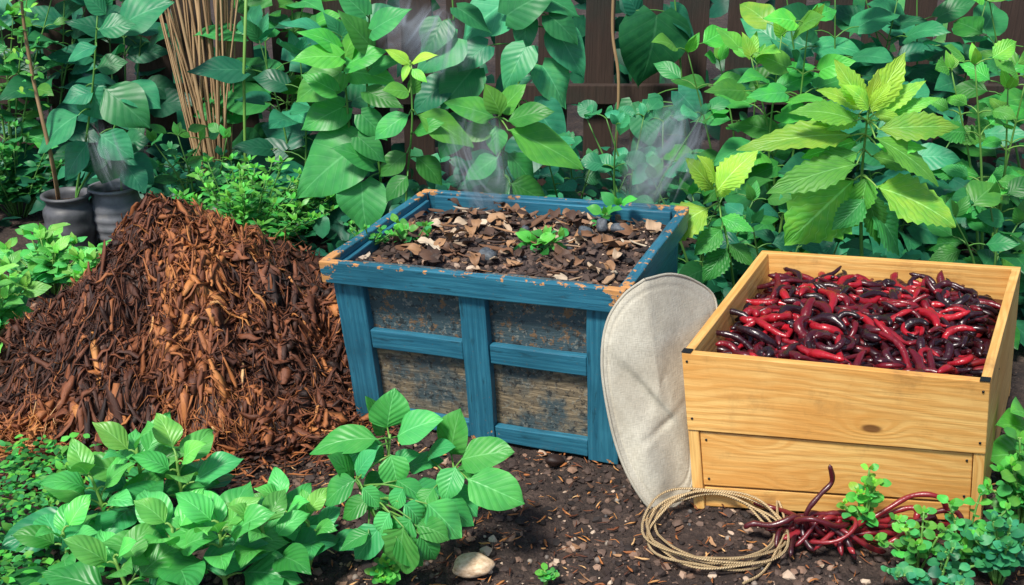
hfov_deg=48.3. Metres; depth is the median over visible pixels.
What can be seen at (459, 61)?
climbing plant
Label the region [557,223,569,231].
leaf scrap
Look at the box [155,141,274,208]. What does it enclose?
bushy plant
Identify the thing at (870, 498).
plant
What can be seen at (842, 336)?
red worm
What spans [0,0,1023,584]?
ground
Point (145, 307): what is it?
mulch heap
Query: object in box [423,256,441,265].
leaf scrap
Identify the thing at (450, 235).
leaf scrap
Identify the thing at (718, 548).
bark chip
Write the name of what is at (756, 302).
red worm
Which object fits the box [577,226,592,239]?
dark stone
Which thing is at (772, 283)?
red worm
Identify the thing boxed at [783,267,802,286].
red worm
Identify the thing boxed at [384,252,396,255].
wood chip
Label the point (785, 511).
long worm
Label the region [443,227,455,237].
leaf scrap
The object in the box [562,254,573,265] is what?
leaf scrap
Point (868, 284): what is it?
red worm
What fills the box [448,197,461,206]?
leaf scrap
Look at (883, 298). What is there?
red worm
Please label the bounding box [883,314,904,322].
red worm
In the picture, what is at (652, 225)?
leaf scrap
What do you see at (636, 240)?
wood chip
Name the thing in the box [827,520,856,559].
long worm
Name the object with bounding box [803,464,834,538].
long worm
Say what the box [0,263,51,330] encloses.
leafy plant
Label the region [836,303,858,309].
red worm
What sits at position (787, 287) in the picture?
red worm
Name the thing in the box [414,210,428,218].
leaf scrap
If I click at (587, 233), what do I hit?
leaf scrap
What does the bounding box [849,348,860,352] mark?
red worm
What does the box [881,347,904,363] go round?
red worm
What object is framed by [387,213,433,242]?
seedling
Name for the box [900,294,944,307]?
red worm
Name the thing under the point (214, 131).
leafy plant
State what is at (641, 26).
vine
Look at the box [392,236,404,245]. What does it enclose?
leaf scrap
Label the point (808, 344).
red worm
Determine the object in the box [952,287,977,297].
red worm
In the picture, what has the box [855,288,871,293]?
red worm
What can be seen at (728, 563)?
twine coil
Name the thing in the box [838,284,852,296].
red worm
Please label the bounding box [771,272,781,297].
red worm
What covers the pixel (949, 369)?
red worm
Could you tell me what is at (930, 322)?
red worm
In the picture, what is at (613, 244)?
leaf scrap
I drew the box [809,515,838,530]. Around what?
long worm
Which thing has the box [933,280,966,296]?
red worm
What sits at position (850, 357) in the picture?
red worm
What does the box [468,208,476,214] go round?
leaf scrap
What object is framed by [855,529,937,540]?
long worm
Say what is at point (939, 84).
leafy plant
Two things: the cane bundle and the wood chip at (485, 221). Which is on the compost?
the wood chip at (485, 221)
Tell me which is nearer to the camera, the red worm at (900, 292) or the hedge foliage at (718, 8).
the red worm at (900, 292)
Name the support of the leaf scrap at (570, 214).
on the compost
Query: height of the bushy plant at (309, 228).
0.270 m
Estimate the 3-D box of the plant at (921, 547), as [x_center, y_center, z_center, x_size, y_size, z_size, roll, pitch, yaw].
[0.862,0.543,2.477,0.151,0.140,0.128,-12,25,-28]
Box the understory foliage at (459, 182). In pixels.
[0,136,1023,343]
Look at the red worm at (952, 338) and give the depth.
2.77 m
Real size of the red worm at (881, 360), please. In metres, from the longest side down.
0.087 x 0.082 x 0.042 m
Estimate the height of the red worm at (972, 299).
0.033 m
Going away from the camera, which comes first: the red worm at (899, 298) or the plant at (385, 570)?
the plant at (385, 570)
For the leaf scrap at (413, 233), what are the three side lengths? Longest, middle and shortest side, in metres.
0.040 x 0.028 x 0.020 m
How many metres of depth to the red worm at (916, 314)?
2.84 m
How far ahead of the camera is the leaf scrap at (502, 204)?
3.30 m
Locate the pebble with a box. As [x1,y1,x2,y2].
[594,557,599,563]
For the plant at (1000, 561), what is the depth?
2.40 m
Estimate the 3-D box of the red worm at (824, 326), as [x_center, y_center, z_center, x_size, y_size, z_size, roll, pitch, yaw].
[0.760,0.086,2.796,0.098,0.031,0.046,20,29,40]
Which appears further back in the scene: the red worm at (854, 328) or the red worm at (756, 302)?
the red worm at (756, 302)
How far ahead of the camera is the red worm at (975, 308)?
2.94 m
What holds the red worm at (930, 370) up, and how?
on the worm mass
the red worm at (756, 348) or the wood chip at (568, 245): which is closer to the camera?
the red worm at (756, 348)
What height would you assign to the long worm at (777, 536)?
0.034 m
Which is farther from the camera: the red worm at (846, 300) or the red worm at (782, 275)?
the red worm at (782, 275)
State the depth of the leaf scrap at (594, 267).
2.83 m
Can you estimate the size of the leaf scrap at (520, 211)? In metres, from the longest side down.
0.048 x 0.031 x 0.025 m
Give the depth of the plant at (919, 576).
2.40 m
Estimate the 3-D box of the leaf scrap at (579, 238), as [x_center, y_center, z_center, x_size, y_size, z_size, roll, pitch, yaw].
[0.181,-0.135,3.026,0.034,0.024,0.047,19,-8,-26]
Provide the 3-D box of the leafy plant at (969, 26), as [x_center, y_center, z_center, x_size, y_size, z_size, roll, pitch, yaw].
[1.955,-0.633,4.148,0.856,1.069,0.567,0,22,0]
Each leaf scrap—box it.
[381,259,392,262]
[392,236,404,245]
[398,248,409,259]
[403,243,421,254]
[406,231,419,236]
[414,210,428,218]
[415,237,432,243]
[418,249,436,264]
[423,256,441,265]
[427,243,442,256]
[428,248,441,266]
[431,218,443,226]
[433,238,445,246]
[438,242,450,251]
[440,209,454,221]
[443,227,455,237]
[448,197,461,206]
[448,229,467,241]
[452,217,467,224]
[462,240,474,246]
[464,218,472,225]
[464,224,476,234]
[467,251,480,258]
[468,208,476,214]
[469,255,479,266]
[471,219,481,230]
[475,254,485,261]
[481,226,493,235]
[486,212,505,221]
[491,232,506,239]
[493,201,504,209]
[496,216,507,226]
[498,247,513,254]
[506,203,519,213]
[506,240,516,246]
[515,249,524,255]
[516,208,525,218]
[516,208,530,218]
[520,220,530,227]
[548,208,560,218]
[552,273,566,279]
[554,244,572,254]
[556,249,570,262]
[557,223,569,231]
[561,208,569,214]
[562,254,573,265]
[563,257,573,267]
[564,210,575,220]
[569,217,581,228]
[573,255,584,265]
[575,236,586,244]
[576,210,582,216]
[580,219,589,225]
[581,230,595,236]
[587,265,599,273]
[592,234,601,244]
[599,261,609,269]
[602,233,612,246]
[605,241,623,249]
[605,260,614,269]
[612,248,621,258]
[614,214,626,222]
[614,223,632,234]
[627,232,637,238]
[646,219,660,235]
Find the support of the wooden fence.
on the ground at (546, 488)
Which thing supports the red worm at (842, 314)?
on the worm mass
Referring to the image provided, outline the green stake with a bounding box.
[242,0,247,179]
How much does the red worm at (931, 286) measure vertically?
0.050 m
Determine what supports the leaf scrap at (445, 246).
on the compost
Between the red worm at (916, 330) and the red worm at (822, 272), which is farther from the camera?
the red worm at (822, 272)
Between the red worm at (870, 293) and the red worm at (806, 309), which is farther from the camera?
the red worm at (870, 293)
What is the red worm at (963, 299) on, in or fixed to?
on the worm mass
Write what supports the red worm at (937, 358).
on the worm mass
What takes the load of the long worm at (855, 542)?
on the ground at (546, 488)
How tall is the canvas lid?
0.543 m
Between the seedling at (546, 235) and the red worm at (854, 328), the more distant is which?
the seedling at (546, 235)
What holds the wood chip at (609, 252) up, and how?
on the compost
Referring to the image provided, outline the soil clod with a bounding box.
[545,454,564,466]
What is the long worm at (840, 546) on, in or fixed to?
on the ground at (546, 488)
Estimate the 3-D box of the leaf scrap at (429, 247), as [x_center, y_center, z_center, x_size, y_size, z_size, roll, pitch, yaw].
[-0.199,-0.107,2.938,0.044,0.036,0.066,-5,23,-13]
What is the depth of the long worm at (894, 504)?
2.56 m
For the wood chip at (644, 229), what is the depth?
3.13 m
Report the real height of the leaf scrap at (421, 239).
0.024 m
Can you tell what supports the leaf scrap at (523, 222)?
on the compost
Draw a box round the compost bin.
[319,189,688,464]
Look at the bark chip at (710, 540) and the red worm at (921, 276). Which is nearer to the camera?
the bark chip at (710, 540)
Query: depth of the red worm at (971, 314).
2.85 m
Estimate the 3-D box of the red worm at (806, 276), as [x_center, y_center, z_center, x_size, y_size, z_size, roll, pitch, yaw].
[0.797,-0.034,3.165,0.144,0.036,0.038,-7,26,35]
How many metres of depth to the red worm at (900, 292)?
3.06 m
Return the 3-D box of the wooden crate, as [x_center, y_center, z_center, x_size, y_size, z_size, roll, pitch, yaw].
[0.911,0.211,2.950,0.704,0.399,0.987,10,24,23]
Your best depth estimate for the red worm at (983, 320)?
2.85 m
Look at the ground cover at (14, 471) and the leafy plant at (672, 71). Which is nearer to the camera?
the ground cover at (14, 471)
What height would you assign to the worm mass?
0.090 m
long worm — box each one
[744,514,800,528]
[753,502,795,515]
[765,527,827,536]
[769,531,797,556]
[774,526,794,547]
[783,524,865,539]
[788,513,836,539]
[794,514,825,546]
[794,516,850,528]
[794,524,824,537]
[799,521,894,551]
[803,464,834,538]
[809,510,846,536]
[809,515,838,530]
[809,516,857,544]
[814,519,885,549]
[819,535,874,544]
[823,518,924,530]
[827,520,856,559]
[833,491,949,546]
[835,520,886,553]
[837,535,843,555]
[847,516,890,553]
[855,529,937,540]
[878,505,919,545]
[890,523,960,547]
[895,514,938,530]
[908,518,948,540]
[920,507,963,536]
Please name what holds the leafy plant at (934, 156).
on the ground at (546, 488)
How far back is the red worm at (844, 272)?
3.12 m
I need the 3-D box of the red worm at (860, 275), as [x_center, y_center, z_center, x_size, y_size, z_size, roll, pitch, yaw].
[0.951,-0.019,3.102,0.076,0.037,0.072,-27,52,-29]
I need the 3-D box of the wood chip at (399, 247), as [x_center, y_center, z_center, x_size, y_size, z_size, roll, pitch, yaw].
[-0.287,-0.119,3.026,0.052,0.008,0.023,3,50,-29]
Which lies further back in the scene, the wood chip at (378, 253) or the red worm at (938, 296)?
the wood chip at (378, 253)
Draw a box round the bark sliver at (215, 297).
[207,287,236,316]
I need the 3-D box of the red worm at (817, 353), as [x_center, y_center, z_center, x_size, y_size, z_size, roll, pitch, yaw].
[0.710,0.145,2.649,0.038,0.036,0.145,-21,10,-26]
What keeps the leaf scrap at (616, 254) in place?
on the compost
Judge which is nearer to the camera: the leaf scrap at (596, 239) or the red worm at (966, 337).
the red worm at (966, 337)
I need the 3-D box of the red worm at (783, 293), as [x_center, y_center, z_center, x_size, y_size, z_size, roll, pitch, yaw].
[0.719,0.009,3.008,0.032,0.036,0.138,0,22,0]
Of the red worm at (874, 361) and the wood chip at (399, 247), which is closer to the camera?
the red worm at (874, 361)
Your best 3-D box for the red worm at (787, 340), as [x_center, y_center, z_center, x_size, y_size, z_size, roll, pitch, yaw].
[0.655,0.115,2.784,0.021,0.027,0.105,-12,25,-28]
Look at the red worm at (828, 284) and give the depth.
3.06 m
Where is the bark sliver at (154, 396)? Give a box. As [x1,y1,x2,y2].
[136,360,183,410]
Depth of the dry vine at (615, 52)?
4.76 m
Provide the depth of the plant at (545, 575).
2.44 m
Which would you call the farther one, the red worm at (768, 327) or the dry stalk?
the dry stalk
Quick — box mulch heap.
[0,190,371,489]
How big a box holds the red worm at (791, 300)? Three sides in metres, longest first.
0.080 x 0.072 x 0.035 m
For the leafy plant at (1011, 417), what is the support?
on the ground at (546, 488)
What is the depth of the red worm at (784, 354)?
2.67 m
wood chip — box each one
[372,251,383,254]
[375,255,382,261]
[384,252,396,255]
[395,245,406,250]
[423,238,440,249]
[428,208,444,212]
[439,224,455,226]
[441,212,464,216]
[445,234,464,241]
[453,206,478,209]
[453,242,466,245]
[469,234,493,239]
[476,209,493,214]
[479,244,500,250]
[480,219,487,225]
[481,239,506,242]
[492,226,514,232]
[503,220,511,234]
[504,221,526,225]
[506,258,519,263]
[527,268,546,275]
[528,212,550,227]
[541,263,578,273]
[546,265,563,272]
[563,244,579,247]
[569,229,578,243]
[574,236,593,244]
[575,242,585,249]
[602,273,614,284]
[605,242,628,245]
[606,244,620,255]
[607,282,619,286]
[624,239,644,242]
[629,239,649,246]
[632,225,655,231]
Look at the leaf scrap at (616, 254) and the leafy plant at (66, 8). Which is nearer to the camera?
the leaf scrap at (616, 254)
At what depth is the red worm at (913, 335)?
2.75 m
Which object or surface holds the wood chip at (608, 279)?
on the compost
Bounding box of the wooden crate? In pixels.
[681,250,1020,523]
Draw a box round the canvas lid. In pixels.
[600,273,717,508]
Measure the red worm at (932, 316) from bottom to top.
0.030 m
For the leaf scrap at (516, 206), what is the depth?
3.25 m
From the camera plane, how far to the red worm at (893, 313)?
2.87 m
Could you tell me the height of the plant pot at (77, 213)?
0.227 m
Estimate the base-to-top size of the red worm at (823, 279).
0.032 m
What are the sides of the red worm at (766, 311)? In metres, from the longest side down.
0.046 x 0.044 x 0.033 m
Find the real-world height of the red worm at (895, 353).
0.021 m
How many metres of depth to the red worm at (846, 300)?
2.93 m
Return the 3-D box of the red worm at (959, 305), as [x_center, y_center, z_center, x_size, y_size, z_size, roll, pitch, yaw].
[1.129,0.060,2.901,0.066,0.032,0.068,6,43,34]
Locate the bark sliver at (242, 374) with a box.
[241,362,243,386]
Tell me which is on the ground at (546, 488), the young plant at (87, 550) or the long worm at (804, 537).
the young plant at (87, 550)
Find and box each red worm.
[715,340,739,351]
[716,330,752,349]
[729,308,762,331]
[730,320,755,333]
[730,325,753,347]
[732,350,760,356]
[736,325,779,347]
[740,306,760,323]
[746,299,786,305]
[753,317,789,337]
[753,341,778,355]
[756,346,774,357]
[757,278,802,288]
[758,297,779,303]
[759,308,772,316]
[759,311,792,322]
[759,343,775,349]
[760,305,781,311]
[763,324,793,335]
[764,321,785,329]
[768,273,809,283]
[769,333,797,343]
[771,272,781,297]
[775,284,794,297]
[775,335,790,344]
[775,344,802,350]
[778,342,800,358]
[778,349,801,359]
[779,288,789,298]
[779,304,801,324]
[781,285,804,295]
[781,297,804,306]
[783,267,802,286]
[789,287,795,297]
[792,313,799,320]
[793,273,817,281]
[793,298,805,305]
[793,315,809,335]
[794,283,815,294]
[796,338,812,348]
[796,345,826,359]
[797,355,849,364]
[798,334,824,342]
[799,286,814,295]
[800,297,814,329]
[800,342,815,348]
[803,292,828,312]
[803,349,844,361]
[804,299,831,324]
[804,329,836,346]
[807,265,841,283]
[807,327,832,344]
[808,320,843,334]
[810,313,846,331]
[813,282,849,305]
[813,337,845,353]
[814,330,834,344]
[815,281,825,288]
[817,277,833,282]
[818,271,836,282]
[818,288,837,312]
[823,282,838,286]
[824,275,837,279]
[826,287,849,305]
[826,336,855,350]
[830,270,847,278]
[832,333,860,345]
[832,335,850,353]
[834,306,851,327]
[835,311,860,326]
[835,333,843,363]
[836,274,854,289]
[836,293,854,303]
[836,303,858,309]
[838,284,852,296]
[838,308,850,322]
[839,285,855,294]
[843,277,856,285]
[843,353,857,359]
[848,274,862,287]
[848,308,869,322]
[849,294,880,303]
[849,319,858,335]
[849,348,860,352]
[852,350,866,365]
[853,274,871,288]
[853,279,882,287]
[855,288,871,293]
[855,290,888,301]
[855,302,872,320]
[857,305,873,314]
[857,313,886,339]
[860,328,898,342]
[861,357,891,363]
[862,315,892,324]
[863,323,894,334]
[869,287,882,290]
[872,354,893,368]
[873,318,905,345]
[874,362,905,368]
[875,324,911,344]
[875,351,899,357]
[876,306,891,314]
[877,331,911,367]
[878,299,919,306]
[879,297,892,300]
[880,309,912,325]
[881,278,895,286]
[881,301,899,312]
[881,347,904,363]
[883,301,907,310]
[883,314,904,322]
[886,311,910,316]
[887,287,902,294]
[888,339,916,347]
[889,289,897,299]
[890,272,919,295]
[892,286,901,290]
[898,295,920,306]
[899,305,918,309]
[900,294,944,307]
[900,308,920,317]
[900,318,928,340]
[901,322,924,335]
[902,289,935,299]
[906,333,923,338]
[907,275,918,285]
[908,348,925,371]
[909,272,935,282]
[909,294,928,302]
[909,353,949,360]
[913,280,928,288]
[913,287,930,297]
[914,307,939,325]
[914,326,919,334]
[915,336,953,368]
[918,347,939,363]
[918,367,943,373]
[920,298,931,307]
[924,275,956,301]
[924,318,948,326]
[926,331,941,340]
[927,325,945,333]
[927,350,935,368]
[928,306,970,321]
[932,348,943,356]
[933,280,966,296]
[933,288,949,297]
[934,338,948,343]
[935,292,947,308]
[935,363,972,373]
[936,270,978,298]
[936,294,970,307]
[937,364,958,374]
[939,306,968,319]
[939,317,968,348]
[940,287,968,302]
[941,324,975,344]
[941,328,960,342]
[946,349,960,366]
[947,354,973,365]
[948,304,968,309]
[949,286,966,292]
[949,320,976,334]
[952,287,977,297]
[952,341,973,347]
[956,316,995,324]
[958,291,976,303]
[958,298,987,323]
[958,311,983,338]
[961,333,979,347]
[961,349,971,354]
[963,293,980,303]
[963,305,988,321]
[968,331,983,343]
[969,303,998,314]
[970,305,981,310]
[979,299,1000,309]
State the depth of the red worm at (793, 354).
2.65 m
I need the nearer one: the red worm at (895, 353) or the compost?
the red worm at (895, 353)
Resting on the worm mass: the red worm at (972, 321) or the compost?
the red worm at (972, 321)
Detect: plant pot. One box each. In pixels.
[40,186,95,246]
[87,178,141,242]
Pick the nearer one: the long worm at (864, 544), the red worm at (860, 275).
the long worm at (864, 544)
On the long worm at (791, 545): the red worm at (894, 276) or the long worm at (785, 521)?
the long worm at (785, 521)
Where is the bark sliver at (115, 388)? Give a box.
[94,383,120,440]
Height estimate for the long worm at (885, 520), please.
0.045 m
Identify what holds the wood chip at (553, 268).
on the compost
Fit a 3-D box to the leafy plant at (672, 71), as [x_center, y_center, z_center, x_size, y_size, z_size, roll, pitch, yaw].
[0.809,-0.603,4.380,0.706,0.841,0.431,-3,22,-8]
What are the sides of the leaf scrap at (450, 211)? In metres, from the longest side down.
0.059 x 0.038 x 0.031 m
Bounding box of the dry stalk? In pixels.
[3,0,60,199]
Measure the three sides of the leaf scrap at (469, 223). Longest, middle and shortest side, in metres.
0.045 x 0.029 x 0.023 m
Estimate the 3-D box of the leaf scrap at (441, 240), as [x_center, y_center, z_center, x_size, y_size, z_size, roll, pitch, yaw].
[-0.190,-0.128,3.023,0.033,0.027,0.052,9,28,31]
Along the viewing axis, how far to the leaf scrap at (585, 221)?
3.17 m
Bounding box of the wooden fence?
[0,0,1023,189]
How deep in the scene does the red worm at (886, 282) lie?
3.08 m
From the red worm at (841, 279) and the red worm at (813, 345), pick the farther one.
the red worm at (841, 279)
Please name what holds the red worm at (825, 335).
on the worm mass
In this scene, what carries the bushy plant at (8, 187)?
on the ground at (546, 488)
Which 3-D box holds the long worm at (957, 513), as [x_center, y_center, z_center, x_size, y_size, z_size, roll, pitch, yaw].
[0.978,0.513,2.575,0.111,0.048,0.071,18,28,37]
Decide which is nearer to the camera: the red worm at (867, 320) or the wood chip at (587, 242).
the red worm at (867, 320)
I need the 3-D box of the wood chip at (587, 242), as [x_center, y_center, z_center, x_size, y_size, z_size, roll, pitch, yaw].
[0.197,-0.136,3.034,0.072,0.009,0.016,14,59,11]
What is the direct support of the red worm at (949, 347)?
on the worm mass
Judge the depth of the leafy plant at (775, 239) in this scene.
3.58 m
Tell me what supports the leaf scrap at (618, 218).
on the compost
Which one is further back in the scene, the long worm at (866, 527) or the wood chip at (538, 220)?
the wood chip at (538, 220)
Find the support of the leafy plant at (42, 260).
on the ground at (546, 488)
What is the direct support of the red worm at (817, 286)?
on the worm mass
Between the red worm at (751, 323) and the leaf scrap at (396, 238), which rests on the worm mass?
the red worm at (751, 323)
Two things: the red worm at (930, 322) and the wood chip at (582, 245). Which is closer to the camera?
the red worm at (930, 322)
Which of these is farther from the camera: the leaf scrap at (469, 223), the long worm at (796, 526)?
the leaf scrap at (469, 223)
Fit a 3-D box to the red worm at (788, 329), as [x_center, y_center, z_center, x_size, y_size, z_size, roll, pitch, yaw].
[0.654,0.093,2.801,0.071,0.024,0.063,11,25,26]
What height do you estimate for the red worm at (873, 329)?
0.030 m
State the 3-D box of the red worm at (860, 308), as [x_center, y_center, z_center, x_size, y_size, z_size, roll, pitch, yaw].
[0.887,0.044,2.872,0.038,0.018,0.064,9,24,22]
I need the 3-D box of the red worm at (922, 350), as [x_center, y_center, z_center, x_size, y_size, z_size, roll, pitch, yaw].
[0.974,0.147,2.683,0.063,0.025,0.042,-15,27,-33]
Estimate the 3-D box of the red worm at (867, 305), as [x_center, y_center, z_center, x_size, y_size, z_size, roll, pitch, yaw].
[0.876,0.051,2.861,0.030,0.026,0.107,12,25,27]
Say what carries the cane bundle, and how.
on the ground at (546, 488)
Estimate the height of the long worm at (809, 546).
0.050 m
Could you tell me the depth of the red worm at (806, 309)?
2.83 m
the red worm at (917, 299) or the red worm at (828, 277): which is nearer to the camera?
the red worm at (917, 299)
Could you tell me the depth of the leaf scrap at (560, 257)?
2.91 m
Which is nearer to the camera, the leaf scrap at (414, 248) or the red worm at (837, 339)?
the red worm at (837, 339)
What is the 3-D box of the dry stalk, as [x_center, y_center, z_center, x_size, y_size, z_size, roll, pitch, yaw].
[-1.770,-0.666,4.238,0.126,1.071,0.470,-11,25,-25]
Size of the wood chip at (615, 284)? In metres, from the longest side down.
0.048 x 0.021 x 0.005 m
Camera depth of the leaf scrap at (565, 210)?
3.27 m
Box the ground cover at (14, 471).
[0,432,170,584]
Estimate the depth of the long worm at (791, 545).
2.54 m
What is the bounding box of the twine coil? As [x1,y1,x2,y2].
[641,487,789,584]
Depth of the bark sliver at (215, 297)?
3.19 m
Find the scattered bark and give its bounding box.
[0,367,1023,584]
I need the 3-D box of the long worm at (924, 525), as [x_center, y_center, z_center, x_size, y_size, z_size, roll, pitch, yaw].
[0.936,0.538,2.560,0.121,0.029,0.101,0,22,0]
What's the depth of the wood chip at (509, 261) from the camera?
2.90 m
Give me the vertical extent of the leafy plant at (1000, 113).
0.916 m
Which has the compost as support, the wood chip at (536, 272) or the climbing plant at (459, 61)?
the wood chip at (536, 272)
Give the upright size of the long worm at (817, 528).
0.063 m
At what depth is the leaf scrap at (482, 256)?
2.91 m
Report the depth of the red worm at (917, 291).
2.99 m
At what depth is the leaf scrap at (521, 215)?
3.22 m
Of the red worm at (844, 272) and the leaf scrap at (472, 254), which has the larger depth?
the red worm at (844, 272)
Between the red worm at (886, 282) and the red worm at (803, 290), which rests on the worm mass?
the red worm at (803, 290)
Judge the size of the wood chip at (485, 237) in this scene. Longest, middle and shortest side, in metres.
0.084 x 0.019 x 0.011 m
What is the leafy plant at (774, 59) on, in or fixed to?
on the ground at (546, 488)
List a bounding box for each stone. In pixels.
[452,552,494,577]
[478,247,497,259]
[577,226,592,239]
[596,218,607,231]
[610,223,624,233]
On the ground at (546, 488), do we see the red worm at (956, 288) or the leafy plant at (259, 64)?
the leafy plant at (259, 64)
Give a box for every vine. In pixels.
[611,0,619,147]
[614,0,702,156]
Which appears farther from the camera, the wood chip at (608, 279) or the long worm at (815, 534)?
the wood chip at (608, 279)
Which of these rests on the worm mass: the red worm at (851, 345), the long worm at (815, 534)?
the red worm at (851, 345)
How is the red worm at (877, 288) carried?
on the worm mass
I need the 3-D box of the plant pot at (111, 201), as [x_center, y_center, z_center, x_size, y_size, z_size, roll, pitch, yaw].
[-1.528,-0.301,4.433,0.206,0.237,0.206,0,22,0]
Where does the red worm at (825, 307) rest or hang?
on the worm mass
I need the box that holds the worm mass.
[717,273,1002,376]
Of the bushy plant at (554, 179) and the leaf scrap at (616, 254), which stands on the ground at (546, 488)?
the bushy plant at (554, 179)
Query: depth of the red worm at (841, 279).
3.10 m
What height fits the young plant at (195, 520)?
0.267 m
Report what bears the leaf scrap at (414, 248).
on the compost
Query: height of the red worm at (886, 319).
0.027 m
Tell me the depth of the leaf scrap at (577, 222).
3.14 m
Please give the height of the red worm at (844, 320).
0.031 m
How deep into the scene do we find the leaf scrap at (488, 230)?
3.10 m
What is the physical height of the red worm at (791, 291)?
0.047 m
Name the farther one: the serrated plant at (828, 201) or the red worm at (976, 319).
the serrated plant at (828, 201)
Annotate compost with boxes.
[355,207,665,284]
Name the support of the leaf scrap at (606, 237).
on the compost
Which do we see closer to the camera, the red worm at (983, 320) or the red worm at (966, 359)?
the red worm at (966, 359)
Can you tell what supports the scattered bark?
on the ground at (546, 488)
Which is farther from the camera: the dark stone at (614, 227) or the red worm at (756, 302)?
the dark stone at (614, 227)
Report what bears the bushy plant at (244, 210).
on the ground at (546, 488)
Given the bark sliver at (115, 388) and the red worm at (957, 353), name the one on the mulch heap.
the bark sliver at (115, 388)
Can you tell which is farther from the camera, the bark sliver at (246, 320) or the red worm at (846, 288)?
the bark sliver at (246, 320)
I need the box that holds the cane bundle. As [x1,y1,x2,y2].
[159,0,238,173]
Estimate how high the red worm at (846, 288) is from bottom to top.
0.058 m
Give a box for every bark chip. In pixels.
[707,536,715,546]
[711,545,727,550]
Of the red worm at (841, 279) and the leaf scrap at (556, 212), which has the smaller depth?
the red worm at (841, 279)
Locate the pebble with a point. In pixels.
(597, 560)
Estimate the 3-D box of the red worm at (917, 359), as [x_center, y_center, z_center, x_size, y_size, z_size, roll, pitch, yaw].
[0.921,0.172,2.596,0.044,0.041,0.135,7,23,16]
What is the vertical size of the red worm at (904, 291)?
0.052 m
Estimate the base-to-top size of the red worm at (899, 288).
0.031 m
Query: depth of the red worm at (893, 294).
2.96 m
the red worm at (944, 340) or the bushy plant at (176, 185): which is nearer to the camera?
the red worm at (944, 340)
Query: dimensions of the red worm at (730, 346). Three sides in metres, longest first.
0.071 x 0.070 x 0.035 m
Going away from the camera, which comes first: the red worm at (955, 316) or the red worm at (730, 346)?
the red worm at (730, 346)
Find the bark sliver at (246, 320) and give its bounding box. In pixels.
[231,311,252,330]
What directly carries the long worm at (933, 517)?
on the long worm at (924, 525)
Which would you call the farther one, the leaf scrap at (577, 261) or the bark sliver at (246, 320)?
the bark sliver at (246, 320)
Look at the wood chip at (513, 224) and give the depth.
3.16 m
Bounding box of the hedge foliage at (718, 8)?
[0,0,1023,170]
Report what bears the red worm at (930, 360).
on the worm mass
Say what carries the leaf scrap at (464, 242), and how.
on the compost
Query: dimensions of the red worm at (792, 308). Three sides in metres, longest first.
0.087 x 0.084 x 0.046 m
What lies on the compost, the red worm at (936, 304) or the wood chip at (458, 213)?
the wood chip at (458, 213)
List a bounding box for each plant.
[0,0,68,205]
[0,0,120,187]
[0,120,64,219]
[0,222,110,295]
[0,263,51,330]
[0,411,243,552]
[4,494,180,584]
[38,0,173,197]
[43,0,207,187]
[62,247,101,282]
[81,129,153,192]
[102,481,339,584]
[128,121,242,207]
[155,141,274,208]
[168,152,337,243]
[187,3,399,240]
[193,0,344,198]
[254,466,353,568]
[256,189,336,240]
[290,0,411,232]
[310,388,524,573]
[364,553,400,584]
[375,49,473,202]
[414,0,585,193]
[443,84,583,196]
[496,131,647,199]
[535,563,559,584]
[577,96,729,203]
[633,154,791,300]
[652,25,792,228]
[675,150,758,286]
[704,2,858,252]
[711,0,951,231]
[720,194,872,256]
[736,52,958,256]
[778,78,1023,259]
[829,0,1019,239]
[836,463,891,537]
[863,504,957,568]
[881,541,986,584]
[923,174,1023,349]
[926,39,1023,266]
[937,484,1023,564]
[944,511,1023,584]
[947,0,1023,216]
[983,427,1023,526]
[991,396,1023,467]
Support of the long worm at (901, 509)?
on the long worm at (809, 546)
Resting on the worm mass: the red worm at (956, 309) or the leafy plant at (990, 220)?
the red worm at (956, 309)
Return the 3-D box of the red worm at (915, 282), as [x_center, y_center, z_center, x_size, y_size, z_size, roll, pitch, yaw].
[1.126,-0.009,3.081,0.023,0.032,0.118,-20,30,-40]
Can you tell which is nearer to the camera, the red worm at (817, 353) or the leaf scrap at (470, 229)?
the red worm at (817, 353)
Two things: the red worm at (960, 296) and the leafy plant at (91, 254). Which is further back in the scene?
the leafy plant at (91, 254)
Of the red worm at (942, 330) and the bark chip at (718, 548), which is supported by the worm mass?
the red worm at (942, 330)
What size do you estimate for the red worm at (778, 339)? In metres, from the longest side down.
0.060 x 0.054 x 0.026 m
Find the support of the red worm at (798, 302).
on the worm mass
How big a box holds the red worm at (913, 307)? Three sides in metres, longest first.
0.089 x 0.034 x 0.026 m
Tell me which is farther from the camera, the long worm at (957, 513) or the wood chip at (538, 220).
the wood chip at (538, 220)
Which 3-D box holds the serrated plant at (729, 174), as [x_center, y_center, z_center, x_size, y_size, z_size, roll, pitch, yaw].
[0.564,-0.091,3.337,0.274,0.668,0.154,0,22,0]
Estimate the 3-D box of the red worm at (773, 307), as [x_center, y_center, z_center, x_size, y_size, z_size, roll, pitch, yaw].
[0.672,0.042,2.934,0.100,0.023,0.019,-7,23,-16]
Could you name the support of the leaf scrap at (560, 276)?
on the compost
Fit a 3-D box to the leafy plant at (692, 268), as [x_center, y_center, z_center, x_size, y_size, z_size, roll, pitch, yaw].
[0.639,-0.197,3.807,0.484,0.525,0.380,0,22,0]
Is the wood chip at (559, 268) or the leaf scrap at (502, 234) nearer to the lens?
the wood chip at (559, 268)
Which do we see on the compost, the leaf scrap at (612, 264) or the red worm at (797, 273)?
the leaf scrap at (612, 264)
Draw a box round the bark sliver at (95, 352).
[90,332,104,386]
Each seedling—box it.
[343,220,397,244]
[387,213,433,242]
[513,225,568,254]
[586,192,637,226]
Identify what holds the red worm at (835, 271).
on the worm mass
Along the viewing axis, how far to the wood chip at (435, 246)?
3.01 m
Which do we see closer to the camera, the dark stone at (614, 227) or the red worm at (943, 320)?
the red worm at (943, 320)

